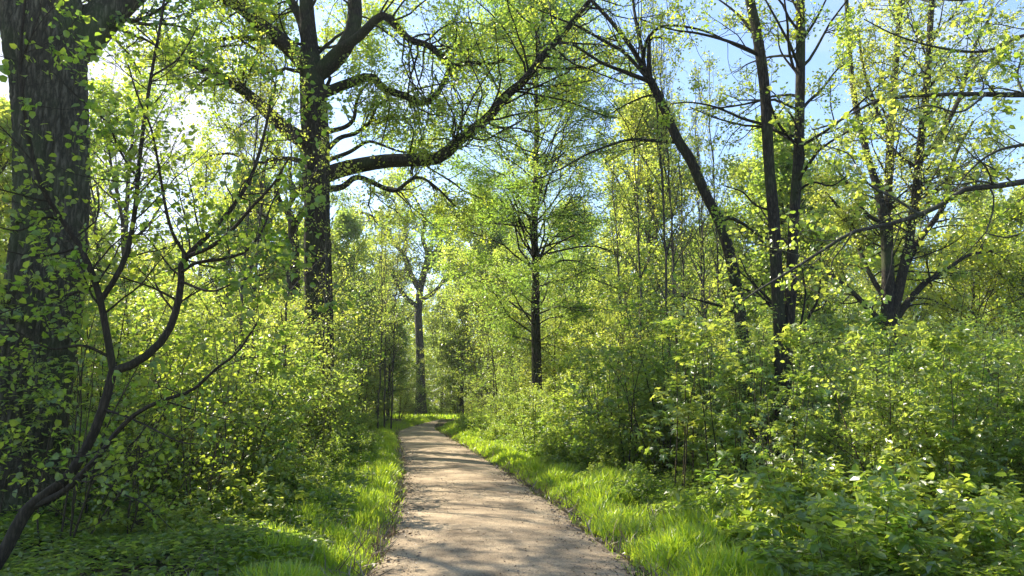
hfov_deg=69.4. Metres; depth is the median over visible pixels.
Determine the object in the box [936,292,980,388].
thin sapling
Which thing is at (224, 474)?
nettle clump
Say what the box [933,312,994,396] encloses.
thin sapling
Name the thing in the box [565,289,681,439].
hazel thicket
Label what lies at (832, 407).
maple sapling
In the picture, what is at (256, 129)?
tree
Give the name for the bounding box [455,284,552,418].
field maple thicket
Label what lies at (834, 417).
maple sapling
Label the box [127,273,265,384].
field maple thicket
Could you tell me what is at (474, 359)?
hazel thicket
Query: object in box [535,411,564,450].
bramble bush
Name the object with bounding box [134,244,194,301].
woodland tree
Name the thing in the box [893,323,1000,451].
maple sapling
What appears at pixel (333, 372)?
hornbeam shrub
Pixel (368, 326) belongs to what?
field maple thicket
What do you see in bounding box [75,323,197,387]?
hornbeam shrub
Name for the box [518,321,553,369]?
lime thicket
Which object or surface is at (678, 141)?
leaning tree
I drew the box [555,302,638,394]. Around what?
lime thicket
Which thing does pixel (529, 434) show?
bramble bush
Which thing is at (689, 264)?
woodland tree
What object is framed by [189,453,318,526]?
nettle clump
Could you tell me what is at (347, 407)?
hornbeam shrub
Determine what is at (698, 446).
maple sapling
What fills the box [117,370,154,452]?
maple sapling
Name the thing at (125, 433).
hornbeam shrub
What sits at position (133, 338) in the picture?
thin sapling
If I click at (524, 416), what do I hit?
maple sapling
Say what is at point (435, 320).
woodland tree
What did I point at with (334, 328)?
hazel thicket
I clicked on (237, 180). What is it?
tree
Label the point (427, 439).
path
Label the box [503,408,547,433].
bramble bush
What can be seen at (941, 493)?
nettle clump
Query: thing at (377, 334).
woodland tree
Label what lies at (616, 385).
thin sapling
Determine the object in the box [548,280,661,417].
hazel thicket
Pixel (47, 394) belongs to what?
hazel bush
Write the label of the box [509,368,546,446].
thin sapling
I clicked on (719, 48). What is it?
sky
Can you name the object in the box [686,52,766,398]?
tree
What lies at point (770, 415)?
maple sapling
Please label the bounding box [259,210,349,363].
woodland tree
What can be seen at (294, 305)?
hazel thicket
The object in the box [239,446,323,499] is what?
bramble bush
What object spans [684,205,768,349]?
woodland tree
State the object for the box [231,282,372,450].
hornbeam shrub
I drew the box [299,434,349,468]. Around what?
bramble bush
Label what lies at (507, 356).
hazel thicket
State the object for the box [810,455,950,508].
nettle clump
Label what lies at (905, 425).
hornbeam shrub
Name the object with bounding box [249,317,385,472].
hazel bush
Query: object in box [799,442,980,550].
nettle clump
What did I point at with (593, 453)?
bramble bush
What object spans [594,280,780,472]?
field maple thicket
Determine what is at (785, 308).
twin trunk tree
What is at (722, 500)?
bramble bush
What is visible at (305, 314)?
thin sapling
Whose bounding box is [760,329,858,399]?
field maple thicket
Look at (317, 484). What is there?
nettle clump
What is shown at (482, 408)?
bramble bush
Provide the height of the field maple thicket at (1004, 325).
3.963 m
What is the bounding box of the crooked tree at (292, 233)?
[221,122,332,362]
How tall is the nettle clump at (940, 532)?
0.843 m
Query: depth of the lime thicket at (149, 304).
26.81 m
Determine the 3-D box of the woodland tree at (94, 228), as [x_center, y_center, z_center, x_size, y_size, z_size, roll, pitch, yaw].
[-18.612,-2.631,35.752,8.655,19.185,10.149,7,-11,-37]
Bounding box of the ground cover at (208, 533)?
[0,419,1023,575]
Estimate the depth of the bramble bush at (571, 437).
19.36 m
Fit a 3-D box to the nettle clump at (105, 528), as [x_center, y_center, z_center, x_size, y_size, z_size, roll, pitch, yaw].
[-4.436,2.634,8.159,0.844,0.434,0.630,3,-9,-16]
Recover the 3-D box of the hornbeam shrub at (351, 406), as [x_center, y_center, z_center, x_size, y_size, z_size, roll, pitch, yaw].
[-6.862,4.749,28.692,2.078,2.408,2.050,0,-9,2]
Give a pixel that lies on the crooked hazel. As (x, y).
(64, 483)
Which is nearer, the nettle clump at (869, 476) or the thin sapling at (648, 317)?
the nettle clump at (869, 476)
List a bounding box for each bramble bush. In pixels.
[177,462,264,506]
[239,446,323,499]
[239,457,299,482]
[240,476,335,514]
[296,424,345,457]
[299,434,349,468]
[305,419,382,458]
[311,451,348,481]
[313,430,371,453]
[316,430,391,466]
[344,410,368,433]
[347,428,380,451]
[349,417,380,434]
[351,411,372,426]
[352,411,382,428]
[353,424,371,442]
[380,393,414,414]
[380,415,394,424]
[426,397,448,414]
[430,399,468,412]
[455,404,482,424]
[456,415,489,432]
[459,406,493,430]
[463,410,500,432]
[465,413,514,435]
[474,403,492,422]
[477,419,511,439]
[479,419,538,447]
[481,423,509,436]
[499,426,521,440]
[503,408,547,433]
[512,425,570,458]
[518,417,542,443]
[519,435,546,450]
[528,419,586,449]
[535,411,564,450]
[536,429,599,464]
[554,403,576,426]
[557,418,626,454]
[571,418,671,469]
[580,432,641,465]
[587,442,632,475]
[607,461,686,506]
[607,461,687,496]
[661,457,722,497]
[676,454,726,484]
[678,463,814,518]
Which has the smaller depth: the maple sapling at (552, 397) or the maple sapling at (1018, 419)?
the maple sapling at (1018, 419)
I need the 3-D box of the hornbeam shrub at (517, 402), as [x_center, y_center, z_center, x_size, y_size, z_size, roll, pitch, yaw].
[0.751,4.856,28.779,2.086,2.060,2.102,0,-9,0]
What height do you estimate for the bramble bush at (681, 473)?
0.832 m
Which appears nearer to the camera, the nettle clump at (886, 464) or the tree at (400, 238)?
the nettle clump at (886, 464)
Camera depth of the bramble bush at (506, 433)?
27.60 m
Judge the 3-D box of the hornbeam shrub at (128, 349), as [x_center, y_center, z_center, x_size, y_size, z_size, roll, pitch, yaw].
[-6.866,1.451,11.708,4.104,3.786,4.135,0,-9,-3]
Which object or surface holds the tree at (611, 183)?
on the ground at (437, 425)
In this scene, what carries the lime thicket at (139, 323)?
on the ground at (437, 425)
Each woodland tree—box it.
[0,89,12,275]
[0,94,111,258]
[84,214,138,341]
[87,58,217,342]
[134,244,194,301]
[141,135,287,313]
[172,165,303,350]
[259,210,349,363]
[330,204,398,397]
[353,293,410,411]
[363,301,429,419]
[366,258,435,343]
[408,277,455,409]
[422,180,555,403]
[430,300,491,419]
[462,238,527,368]
[487,197,555,374]
[519,194,604,338]
[558,72,713,331]
[580,193,685,345]
[661,226,730,379]
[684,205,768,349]
[693,103,878,373]
[719,126,840,362]
[755,186,879,373]
[767,287,844,402]
[823,230,880,353]
[833,174,926,344]
[848,214,952,348]
[920,243,987,382]
[931,190,1023,386]
[962,178,1023,340]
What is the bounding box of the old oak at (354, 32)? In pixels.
[88,0,719,435]
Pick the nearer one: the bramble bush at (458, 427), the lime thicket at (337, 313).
the lime thicket at (337, 313)
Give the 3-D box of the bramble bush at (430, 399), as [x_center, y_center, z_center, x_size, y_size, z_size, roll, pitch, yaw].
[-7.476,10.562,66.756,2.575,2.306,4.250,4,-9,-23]
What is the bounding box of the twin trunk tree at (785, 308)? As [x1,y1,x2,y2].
[611,0,901,465]
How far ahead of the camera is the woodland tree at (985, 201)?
51.59 m
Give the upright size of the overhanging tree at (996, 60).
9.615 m
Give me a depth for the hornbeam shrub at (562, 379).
25.16 m
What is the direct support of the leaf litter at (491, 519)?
on the path
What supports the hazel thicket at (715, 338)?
on the ground at (437, 425)
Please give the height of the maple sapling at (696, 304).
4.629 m
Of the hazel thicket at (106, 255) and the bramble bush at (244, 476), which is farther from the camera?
the hazel thicket at (106, 255)
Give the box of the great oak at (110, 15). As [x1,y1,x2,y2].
[0,0,255,522]
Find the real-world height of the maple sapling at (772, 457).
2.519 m
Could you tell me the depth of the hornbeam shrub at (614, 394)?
17.36 m
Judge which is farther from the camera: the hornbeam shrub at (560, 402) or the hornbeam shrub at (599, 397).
the hornbeam shrub at (560, 402)
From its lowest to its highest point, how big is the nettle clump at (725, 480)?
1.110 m
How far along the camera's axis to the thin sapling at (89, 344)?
12.21 m
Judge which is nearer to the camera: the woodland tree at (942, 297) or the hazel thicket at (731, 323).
the hazel thicket at (731, 323)
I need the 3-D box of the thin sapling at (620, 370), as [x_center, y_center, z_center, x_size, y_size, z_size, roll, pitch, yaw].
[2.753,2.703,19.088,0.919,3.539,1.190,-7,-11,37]
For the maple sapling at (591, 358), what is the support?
on the ground at (437, 425)
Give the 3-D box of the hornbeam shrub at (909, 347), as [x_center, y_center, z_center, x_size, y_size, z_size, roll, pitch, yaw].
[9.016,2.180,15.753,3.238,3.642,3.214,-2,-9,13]
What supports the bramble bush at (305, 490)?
on the ground at (437, 425)
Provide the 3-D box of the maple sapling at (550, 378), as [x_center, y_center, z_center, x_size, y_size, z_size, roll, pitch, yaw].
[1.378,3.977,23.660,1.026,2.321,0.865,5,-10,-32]
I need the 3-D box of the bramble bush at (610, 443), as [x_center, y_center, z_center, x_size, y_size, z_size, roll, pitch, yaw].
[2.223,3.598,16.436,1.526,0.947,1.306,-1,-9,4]
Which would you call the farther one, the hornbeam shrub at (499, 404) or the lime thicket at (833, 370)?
the hornbeam shrub at (499, 404)
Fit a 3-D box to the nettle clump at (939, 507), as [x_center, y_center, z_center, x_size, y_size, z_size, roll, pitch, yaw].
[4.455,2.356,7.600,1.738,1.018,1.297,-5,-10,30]
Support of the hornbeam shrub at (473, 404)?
on the ground at (437, 425)
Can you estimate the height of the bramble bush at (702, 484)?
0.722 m
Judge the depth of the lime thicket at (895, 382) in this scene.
15.44 m
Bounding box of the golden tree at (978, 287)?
[879,207,1023,388]
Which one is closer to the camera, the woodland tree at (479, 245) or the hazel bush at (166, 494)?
the hazel bush at (166, 494)
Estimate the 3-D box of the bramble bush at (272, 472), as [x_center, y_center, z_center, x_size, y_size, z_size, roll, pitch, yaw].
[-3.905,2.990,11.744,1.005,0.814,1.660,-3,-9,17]
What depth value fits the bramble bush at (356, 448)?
17.96 m
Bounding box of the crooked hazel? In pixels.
[0,0,364,569]
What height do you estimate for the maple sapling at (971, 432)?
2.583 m
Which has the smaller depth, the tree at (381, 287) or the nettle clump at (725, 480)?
the nettle clump at (725, 480)
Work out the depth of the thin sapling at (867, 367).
11.67 m
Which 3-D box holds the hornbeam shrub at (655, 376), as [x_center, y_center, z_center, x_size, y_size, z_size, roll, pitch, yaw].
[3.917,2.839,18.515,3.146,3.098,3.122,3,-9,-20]
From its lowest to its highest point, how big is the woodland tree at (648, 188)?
19.852 m
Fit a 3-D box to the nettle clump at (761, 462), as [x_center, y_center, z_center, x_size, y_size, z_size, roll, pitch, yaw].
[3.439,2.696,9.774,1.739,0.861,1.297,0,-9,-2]
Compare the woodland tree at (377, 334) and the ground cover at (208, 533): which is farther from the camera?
the woodland tree at (377, 334)
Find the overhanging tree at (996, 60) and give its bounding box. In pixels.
[700,0,1023,355]
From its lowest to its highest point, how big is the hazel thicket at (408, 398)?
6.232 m
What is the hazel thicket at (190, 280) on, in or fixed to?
on the ground at (437, 425)
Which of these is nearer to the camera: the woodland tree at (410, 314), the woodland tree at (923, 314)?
the woodland tree at (923, 314)
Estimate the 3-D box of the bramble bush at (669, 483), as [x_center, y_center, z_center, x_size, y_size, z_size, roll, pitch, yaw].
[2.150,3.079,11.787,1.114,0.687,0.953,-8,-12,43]
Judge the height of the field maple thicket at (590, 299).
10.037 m
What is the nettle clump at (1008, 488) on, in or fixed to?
on the ground at (437, 425)
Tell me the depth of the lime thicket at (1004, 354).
23.75 m
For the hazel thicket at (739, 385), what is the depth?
16.94 m
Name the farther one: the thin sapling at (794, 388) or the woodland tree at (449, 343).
the woodland tree at (449, 343)
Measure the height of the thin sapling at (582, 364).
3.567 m
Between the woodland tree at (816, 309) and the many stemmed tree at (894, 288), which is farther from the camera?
the woodland tree at (816, 309)
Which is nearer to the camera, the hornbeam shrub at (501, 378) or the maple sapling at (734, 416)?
the maple sapling at (734, 416)
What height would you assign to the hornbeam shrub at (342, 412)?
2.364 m
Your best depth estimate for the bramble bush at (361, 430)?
21.51 m
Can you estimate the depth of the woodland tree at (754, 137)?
46.88 m
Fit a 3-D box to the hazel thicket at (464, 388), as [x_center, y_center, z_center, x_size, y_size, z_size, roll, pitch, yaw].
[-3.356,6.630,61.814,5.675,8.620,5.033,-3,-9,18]
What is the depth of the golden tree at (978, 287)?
30.58 m
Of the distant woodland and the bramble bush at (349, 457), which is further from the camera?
the distant woodland
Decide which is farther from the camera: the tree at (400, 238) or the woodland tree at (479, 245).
the woodland tree at (479, 245)
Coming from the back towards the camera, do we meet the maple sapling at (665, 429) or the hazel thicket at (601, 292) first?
the hazel thicket at (601, 292)
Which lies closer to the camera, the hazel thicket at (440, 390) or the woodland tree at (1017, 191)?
the woodland tree at (1017, 191)
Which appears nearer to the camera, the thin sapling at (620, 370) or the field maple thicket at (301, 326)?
the field maple thicket at (301, 326)
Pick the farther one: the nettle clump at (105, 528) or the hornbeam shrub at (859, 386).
the hornbeam shrub at (859, 386)
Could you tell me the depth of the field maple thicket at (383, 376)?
59.79 m
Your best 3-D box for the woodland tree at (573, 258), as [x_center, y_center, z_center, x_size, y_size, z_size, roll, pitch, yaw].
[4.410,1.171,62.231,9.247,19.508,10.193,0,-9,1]
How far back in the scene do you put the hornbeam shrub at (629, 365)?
21.82 m
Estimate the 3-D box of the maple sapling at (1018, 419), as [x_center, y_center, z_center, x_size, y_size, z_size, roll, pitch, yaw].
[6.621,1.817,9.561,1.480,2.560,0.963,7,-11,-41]
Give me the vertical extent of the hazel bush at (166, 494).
2.054 m
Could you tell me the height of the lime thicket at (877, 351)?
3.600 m
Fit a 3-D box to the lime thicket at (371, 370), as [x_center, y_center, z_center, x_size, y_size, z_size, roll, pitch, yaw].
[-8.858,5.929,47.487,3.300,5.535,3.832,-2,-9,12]
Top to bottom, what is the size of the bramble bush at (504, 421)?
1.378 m
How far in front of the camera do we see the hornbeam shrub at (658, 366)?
14.98 m
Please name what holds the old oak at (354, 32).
on the ground at (437, 425)
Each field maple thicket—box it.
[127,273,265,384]
[163,282,345,453]
[277,258,421,412]
[342,292,411,412]
[359,338,414,405]
[387,315,431,406]
[420,335,476,413]
[425,334,452,403]
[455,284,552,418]
[489,264,600,393]
[563,280,646,340]
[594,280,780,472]
[749,305,840,407]
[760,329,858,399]
[962,299,1023,467]
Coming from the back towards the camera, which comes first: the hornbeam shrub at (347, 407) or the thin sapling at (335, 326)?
the hornbeam shrub at (347, 407)
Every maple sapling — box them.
[0,212,35,322]
[0,255,134,516]
[102,351,137,463]
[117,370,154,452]
[208,314,296,455]
[227,301,303,372]
[515,399,543,438]
[538,393,564,434]
[540,376,568,430]
[556,370,589,437]
[556,389,568,419]
[571,338,626,431]
[575,345,639,429]
[592,271,695,471]
[627,351,656,441]
[633,292,701,408]
[634,304,737,498]
[636,362,663,459]
[652,383,712,469]
[659,296,729,381]
[669,326,723,486]
[672,349,705,438]
[696,350,772,505]
[711,347,752,473]
[725,318,834,513]
[748,354,778,461]
[756,318,826,403]
[768,322,820,472]
[772,364,834,474]
[797,382,858,470]
[801,345,844,464]
[808,378,852,460]
[821,298,894,458]
[840,367,883,473]
[841,325,907,472]
[850,346,922,465]
[883,320,1023,478]
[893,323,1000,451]
[912,322,1008,512]
[943,337,993,443]
[992,337,1023,497]
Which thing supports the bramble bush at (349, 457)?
on the ground at (437, 425)
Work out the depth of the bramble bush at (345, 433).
18.99 m
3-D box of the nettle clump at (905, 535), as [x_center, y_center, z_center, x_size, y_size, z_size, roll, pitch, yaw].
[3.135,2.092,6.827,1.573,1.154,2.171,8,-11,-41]
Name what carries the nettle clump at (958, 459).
on the ground at (437, 425)
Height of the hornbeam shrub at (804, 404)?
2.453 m
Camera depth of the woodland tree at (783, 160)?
33.17 m
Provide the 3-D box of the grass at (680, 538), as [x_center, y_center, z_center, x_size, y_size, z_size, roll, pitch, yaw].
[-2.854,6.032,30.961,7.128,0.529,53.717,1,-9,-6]
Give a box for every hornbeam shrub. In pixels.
[67,280,223,490]
[68,390,201,503]
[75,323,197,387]
[107,270,359,480]
[152,364,227,470]
[163,316,340,490]
[174,335,323,472]
[176,327,321,450]
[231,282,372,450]
[292,371,364,450]
[303,382,357,432]
[335,363,363,406]
[336,381,359,429]
[337,390,360,429]
[364,395,390,419]
[449,364,508,422]
[471,387,491,409]
[478,357,548,424]
[484,347,551,418]
[495,384,560,435]
[508,386,547,432]
[513,385,552,435]
[538,395,574,415]
[543,355,589,401]
[548,387,592,408]
[549,335,613,432]
[561,331,717,473]
[578,385,626,429]
[596,333,699,409]
[605,354,701,414]
[609,379,679,459]
[612,339,740,456]
[753,335,878,452]
[757,316,880,450]
[760,360,852,471]
[770,313,1016,502]
[796,348,993,484]
[840,325,1023,503]
[852,354,979,484]
[862,305,1023,436]
[966,374,1023,494]
[970,354,1023,437]
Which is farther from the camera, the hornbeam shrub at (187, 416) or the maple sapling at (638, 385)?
the maple sapling at (638, 385)
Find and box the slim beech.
[401,0,680,410]
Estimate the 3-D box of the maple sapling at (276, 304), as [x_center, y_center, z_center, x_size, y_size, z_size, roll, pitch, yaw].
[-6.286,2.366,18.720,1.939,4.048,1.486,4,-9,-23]
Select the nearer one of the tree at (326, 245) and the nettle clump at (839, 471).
the nettle clump at (839, 471)
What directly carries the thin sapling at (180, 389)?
on the ground at (437, 425)
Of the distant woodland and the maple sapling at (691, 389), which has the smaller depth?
the maple sapling at (691, 389)
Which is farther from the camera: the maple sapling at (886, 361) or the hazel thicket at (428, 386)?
the hazel thicket at (428, 386)
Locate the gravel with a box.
[392,452,612,575]
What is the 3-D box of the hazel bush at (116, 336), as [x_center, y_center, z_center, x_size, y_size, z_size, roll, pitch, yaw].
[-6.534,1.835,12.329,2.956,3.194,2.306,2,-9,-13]
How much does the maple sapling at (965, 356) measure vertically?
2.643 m
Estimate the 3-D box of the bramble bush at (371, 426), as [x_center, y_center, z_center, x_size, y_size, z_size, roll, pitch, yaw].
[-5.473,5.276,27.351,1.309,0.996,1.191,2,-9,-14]
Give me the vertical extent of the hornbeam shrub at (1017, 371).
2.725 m
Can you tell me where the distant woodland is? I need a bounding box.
[103,242,1023,409]
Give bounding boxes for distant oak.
[330,167,480,414]
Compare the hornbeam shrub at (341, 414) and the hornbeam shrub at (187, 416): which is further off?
the hornbeam shrub at (341, 414)
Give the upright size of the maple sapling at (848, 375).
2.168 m
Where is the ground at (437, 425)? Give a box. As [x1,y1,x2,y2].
[4,399,1023,575]
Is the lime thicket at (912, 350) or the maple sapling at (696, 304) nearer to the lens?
the maple sapling at (696, 304)
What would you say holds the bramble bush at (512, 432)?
on the ground at (437, 425)
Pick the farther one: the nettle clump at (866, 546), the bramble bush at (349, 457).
the bramble bush at (349, 457)
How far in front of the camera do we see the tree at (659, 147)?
19.62 m
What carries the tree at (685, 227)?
on the ground at (437, 425)
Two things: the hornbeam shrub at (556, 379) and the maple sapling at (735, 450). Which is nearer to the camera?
the maple sapling at (735, 450)
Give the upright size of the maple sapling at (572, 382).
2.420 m
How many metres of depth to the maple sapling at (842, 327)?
14.91 m
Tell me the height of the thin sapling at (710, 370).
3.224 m
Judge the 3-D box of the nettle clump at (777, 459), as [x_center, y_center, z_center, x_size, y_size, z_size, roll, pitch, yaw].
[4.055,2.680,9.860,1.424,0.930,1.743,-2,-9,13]
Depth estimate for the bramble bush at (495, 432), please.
26.11 m
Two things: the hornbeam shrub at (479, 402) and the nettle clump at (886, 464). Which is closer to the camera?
the nettle clump at (886, 464)
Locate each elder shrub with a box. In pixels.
[67,338,255,515]
[68,347,102,467]
[70,320,170,448]
[349,380,382,419]
[549,346,652,463]
[553,369,620,448]
[559,367,592,402]
[636,336,732,472]
[709,323,840,465]
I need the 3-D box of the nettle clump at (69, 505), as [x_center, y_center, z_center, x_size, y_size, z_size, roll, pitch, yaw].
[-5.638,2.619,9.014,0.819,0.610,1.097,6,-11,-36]
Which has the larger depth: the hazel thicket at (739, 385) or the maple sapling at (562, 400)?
the maple sapling at (562, 400)
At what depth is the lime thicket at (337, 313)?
24.24 m
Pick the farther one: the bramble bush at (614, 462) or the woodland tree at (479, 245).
the woodland tree at (479, 245)
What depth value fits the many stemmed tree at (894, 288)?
27.66 m
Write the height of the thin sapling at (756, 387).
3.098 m
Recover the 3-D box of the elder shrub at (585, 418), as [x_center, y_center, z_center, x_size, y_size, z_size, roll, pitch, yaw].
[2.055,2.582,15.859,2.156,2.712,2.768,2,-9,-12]
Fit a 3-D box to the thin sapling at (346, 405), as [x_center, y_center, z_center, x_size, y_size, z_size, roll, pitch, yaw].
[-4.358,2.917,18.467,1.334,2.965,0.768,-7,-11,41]
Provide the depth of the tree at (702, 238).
21.41 m
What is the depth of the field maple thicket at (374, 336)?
51.27 m
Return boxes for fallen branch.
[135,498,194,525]
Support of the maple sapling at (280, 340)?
on the ground at (437, 425)
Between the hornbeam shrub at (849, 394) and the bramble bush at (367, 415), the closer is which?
the hornbeam shrub at (849, 394)
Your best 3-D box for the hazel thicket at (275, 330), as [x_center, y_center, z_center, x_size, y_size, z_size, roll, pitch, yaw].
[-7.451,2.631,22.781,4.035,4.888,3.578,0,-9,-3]
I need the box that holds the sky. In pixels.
[0,0,1023,397]
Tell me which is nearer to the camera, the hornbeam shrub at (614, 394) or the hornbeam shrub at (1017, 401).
the hornbeam shrub at (1017, 401)
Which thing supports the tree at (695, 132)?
on the ground at (437, 425)
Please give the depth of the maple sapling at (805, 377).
11.82 m
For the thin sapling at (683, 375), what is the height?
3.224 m
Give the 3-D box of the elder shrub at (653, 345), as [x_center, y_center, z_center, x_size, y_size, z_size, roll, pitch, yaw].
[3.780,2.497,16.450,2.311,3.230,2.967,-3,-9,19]
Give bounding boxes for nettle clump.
[29,484,86,524]
[66,508,152,542]
[136,493,205,527]
[138,487,230,546]
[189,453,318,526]
[200,471,271,508]
[205,459,272,486]
[269,453,322,492]
[291,459,346,475]
[664,444,818,511]
[709,461,821,501]
[711,462,858,539]
[729,473,989,575]
[744,454,884,531]
[752,457,1003,575]
[765,453,845,507]
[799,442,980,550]
[802,485,1017,573]
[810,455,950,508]
[816,462,942,495]
[834,468,880,498]
[849,454,937,500]
[859,470,1017,551]
[864,481,1023,575]
[878,455,975,511]
[918,478,999,515]
[925,439,1018,500]
[975,472,1023,548]
[975,498,1023,575]
[977,465,1023,498]
[986,482,1023,536]
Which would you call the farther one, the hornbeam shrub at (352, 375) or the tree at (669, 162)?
the hornbeam shrub at (352, 375)
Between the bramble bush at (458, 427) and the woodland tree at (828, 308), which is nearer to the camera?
the bramble bush at (458, 427)
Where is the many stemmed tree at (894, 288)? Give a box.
[783,0,1023,375]
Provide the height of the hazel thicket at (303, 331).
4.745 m
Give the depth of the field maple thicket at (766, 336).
19.60 m
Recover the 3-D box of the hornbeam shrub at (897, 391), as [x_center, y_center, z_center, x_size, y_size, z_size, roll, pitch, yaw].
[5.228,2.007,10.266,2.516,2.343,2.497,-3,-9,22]
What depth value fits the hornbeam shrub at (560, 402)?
27.08 m
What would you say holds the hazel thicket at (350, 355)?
on the ground at (437, 425)
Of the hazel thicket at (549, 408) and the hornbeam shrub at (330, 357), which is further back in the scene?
the hazel thicket at (549, 408)
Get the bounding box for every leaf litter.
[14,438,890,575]
[381,445,627,575]
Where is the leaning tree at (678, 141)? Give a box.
[509,0,795,460]
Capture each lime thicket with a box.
[74,290,202,436]
[88,267,216,378]
[125,280,192,333]
[190,251,285,356]
[260,284,360,426]
[333,292,367,402]
[334,299,381,407]
[359,343,399,417]
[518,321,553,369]
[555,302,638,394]
[585,257,717,399]
[800,345,863,447]
[808,310,859,388]
[827,333,899,447]
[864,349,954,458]
[898,333,953,397]
[909,314,1023,472]
[950,304,1023,434]
[969,328,1022,431]
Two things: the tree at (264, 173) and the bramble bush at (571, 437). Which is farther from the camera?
the bramble bush at (571, 437)
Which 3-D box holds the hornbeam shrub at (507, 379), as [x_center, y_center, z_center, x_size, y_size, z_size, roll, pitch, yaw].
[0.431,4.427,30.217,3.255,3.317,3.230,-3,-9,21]
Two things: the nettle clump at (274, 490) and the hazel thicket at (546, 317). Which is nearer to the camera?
the nettle clump at (274, 490)
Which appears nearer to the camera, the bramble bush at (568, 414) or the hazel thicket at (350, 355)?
the bramble bush at (568, 414)
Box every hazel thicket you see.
[0,258,99,315]
[70,248,183,436]
[79,264,147,374]
[80,250,186,348]
[116,238,215,388]
[135,278,312,414]
[145,254,229,338]
[195,261,366,382]
[226,300,304,397]
[251,283,359,395]
[256,285,344,448]
[283,263,419,417]
[335,307,378,406]
[338,327,367,380]
[366,365,401,412]
[381,344,429,419]
[395,365,425,407]
[400,333,466,412]
[406,253,546,414]
[410,364,437,410]
[439,323,488,412]
[476,305,531,392]
[488,266,627,411]
[491,288,587,372]
[494,286,603,410]
[526,254,660,384]
[538,396,563,427]
[541,317,584,380]
[543,292,606,408]
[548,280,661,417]
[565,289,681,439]
[616,265,719,354]
[661,311,735,435]
[675,312,756,445]
[685,303,718,353]
[686,312,801,469]
[710,286,760,402]
[817,305,878,412]
[829,324,900,420]
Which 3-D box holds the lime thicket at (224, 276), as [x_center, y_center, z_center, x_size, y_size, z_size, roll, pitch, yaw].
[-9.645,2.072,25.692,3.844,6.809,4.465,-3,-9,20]
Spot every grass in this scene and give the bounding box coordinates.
[162,415,863,575]
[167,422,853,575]
[373,410,473,418]
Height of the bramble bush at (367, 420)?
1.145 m
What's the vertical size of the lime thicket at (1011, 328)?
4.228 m
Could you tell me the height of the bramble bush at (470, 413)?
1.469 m
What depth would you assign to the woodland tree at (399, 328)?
44.46 m
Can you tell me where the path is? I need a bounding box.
[364,419,634,575]
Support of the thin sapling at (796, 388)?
on the ground at (437, 425)
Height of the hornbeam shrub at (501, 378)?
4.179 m
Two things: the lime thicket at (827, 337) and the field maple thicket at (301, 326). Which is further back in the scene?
the lime thicket at (827, 337)
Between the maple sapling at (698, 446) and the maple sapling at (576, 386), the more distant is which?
the maple sapling at (576, 386)
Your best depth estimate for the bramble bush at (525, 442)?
20.12 m
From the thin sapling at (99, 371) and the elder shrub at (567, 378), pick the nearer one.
the thin sapling at (99, 371)
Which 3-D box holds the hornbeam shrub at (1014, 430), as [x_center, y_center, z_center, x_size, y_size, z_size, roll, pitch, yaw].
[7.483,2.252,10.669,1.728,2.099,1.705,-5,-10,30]
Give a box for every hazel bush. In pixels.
[0,250,236,550]
[0,268,136,515]
[42,362,236,533]
[67,296,222,489]
[67,311,206,488]
[124,275,288,512]
[175,334,324,488]
[193,359,287,470]
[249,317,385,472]
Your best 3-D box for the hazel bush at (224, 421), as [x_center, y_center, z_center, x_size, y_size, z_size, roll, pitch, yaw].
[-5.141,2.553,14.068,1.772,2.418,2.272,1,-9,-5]
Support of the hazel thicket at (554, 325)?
on the ground at (437, 425)
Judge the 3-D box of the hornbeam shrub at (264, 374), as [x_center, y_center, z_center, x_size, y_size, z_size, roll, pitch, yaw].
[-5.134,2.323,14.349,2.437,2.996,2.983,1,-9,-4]
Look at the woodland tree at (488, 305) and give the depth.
84.45 m
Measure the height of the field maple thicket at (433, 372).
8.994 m
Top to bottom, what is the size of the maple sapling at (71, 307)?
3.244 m
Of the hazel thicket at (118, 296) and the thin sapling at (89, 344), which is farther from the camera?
the hazel thicket at (118, 296)
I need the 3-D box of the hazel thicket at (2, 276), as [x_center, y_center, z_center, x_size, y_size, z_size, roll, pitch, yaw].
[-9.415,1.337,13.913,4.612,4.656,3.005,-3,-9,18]
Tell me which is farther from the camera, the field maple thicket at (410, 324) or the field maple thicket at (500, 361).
the field maple thicket at (410, 324)
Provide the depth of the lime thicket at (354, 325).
45.24 m
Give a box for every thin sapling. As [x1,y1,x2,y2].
[62,282,138,522]
[78,284,109,411]
[102,283,155,456]
[144,253,191,444]
[159,306,220,481]
[223,287,262,384]
[290,310,339,451]
[302,274,359,414]
[318,348,361,439]
[344,315,381,415]
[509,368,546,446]
[528,373,545,442]
[571,328,617,413]
[574,360,595,444]
[600,333,636,425]
[603,324,652,469]
[633,276,675,375]
[679,297,733,488]
[689,350,725,450]
[690,317,725,465]
[731,316,778,473]
[738,331,769,463]
[746,335,818,469]
[759,373,796,467]
[774,353,815,447]
[843,315,891,443]
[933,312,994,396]
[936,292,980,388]
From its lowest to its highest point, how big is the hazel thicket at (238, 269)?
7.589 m
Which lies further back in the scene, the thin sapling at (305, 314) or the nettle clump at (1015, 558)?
the thin sapling at (305, 314)

